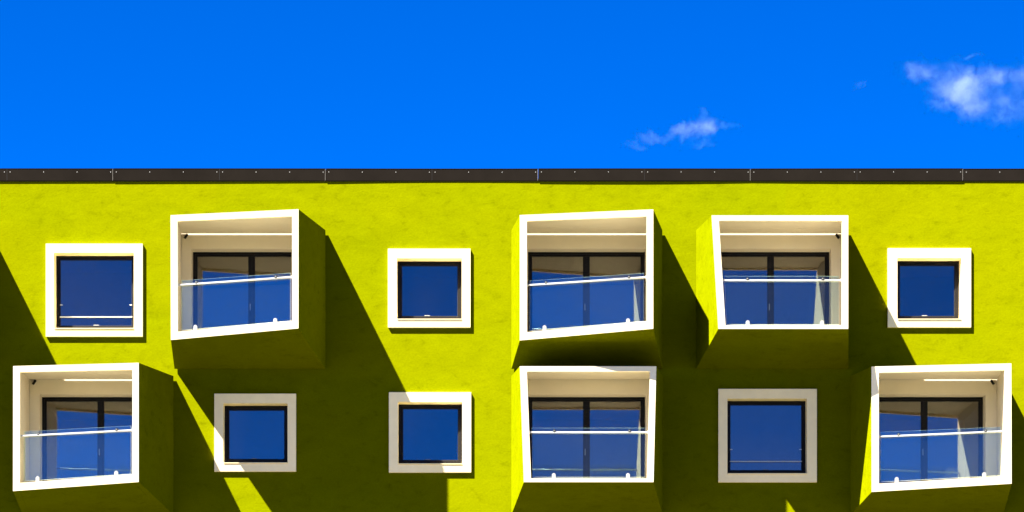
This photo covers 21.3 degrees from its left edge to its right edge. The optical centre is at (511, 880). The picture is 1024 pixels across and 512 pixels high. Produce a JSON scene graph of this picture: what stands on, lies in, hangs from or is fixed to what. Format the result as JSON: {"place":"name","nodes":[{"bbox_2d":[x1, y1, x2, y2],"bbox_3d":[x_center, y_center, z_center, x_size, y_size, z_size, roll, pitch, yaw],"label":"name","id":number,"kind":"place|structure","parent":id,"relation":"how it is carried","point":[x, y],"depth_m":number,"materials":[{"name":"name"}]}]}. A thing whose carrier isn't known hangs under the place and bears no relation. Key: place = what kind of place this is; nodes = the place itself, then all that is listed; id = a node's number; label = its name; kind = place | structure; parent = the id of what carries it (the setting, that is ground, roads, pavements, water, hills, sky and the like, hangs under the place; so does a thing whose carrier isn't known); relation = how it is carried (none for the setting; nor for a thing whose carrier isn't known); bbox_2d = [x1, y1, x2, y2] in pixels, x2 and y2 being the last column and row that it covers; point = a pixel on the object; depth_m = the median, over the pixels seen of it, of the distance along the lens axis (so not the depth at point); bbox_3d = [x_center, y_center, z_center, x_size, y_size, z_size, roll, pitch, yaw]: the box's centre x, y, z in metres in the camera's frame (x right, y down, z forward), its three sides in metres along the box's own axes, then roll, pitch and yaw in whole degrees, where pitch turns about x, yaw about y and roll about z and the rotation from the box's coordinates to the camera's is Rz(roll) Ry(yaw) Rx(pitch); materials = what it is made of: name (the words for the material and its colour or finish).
{"place":"outdoors","nodes":[
{"label":"outdoors","id":0,"kind":"place"},
{"bbox_2d":[0,168,1023,511],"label":"apartment building","id":1,"kind":"structure","parent":0,"point":[518,340],"depth_m":56.00,"materials":[{"name":"yellow paint"}]},
{"bbox_2d":[46,244,142,336],"bbox_3d":[-8.586,-12.137,56.103,1.992,1.912,0.374,0,0,0],"label":"window","id":2,"kind":"structure","parent":1,"relation":"in","point":[55,253],"depth_m":55.93,"materials":[{"name":"white metal"}]},
{"bbox_2d":[214,394,295,471],"bbox_3d":[-5.279,-9.209,56.103,1.681,1.601,0.374,0,0,0],"label":"window","id":3,"kind":"structure","parent":1,"relation":"in","point":[223,403],"depth_m":55.93,"materials":[{"name":"white metal"}]},
{"bbox_2d":[388,249,470,327],"bbox_3d":[-1.702,-12.180,56.103,1.697,1.622,0.374,0,0,0],"label":"window","id":4,"kind":"structure","parent":1,"relation":"in","point":[397,258],"depth_m":55.93,"materials":[{"name":"white metal"}]},
{"bbox_2d":[389,392,470,472],"bbox_3d":[-1.685,-9.214,56.103,1.692,1.650,0.374,0,0,0],"label":"window","id":5,"kind":"structure","parent":1,"relation":"in","point":[398,401],"depth_m":55.93,"materials":[{"name":"white metal"}]},
{"bbox_2d":[718,389,816,482],"bbox_3d":[5.254,-9.148,56.103,2.026,1.919,0.374,0,0,0],"label":"window","id":6,"kind":"structure","parent":1,"relation":"in","point":[805,398],"depth_m":55.93,"materials":[{"name":"white metal"}]},
{"bbox_2d":[887,248,970,327],"bbox_3d":[8.579,-12.184,56.103,1.714,1.630,0.374,0,0,0],"label":"window","id":7,"kind":"structure","parent":1,"relation":"in","point":[960,258],"depth_m":55.93,"materials":[{"name":"white metal"}]},
{"bbox_2d":[0,0,1023,169],"label":"sky","id":8,"kind":"structure","parent":0,"point":[377,84],"materials":[{"name":"blue"}]}
]}

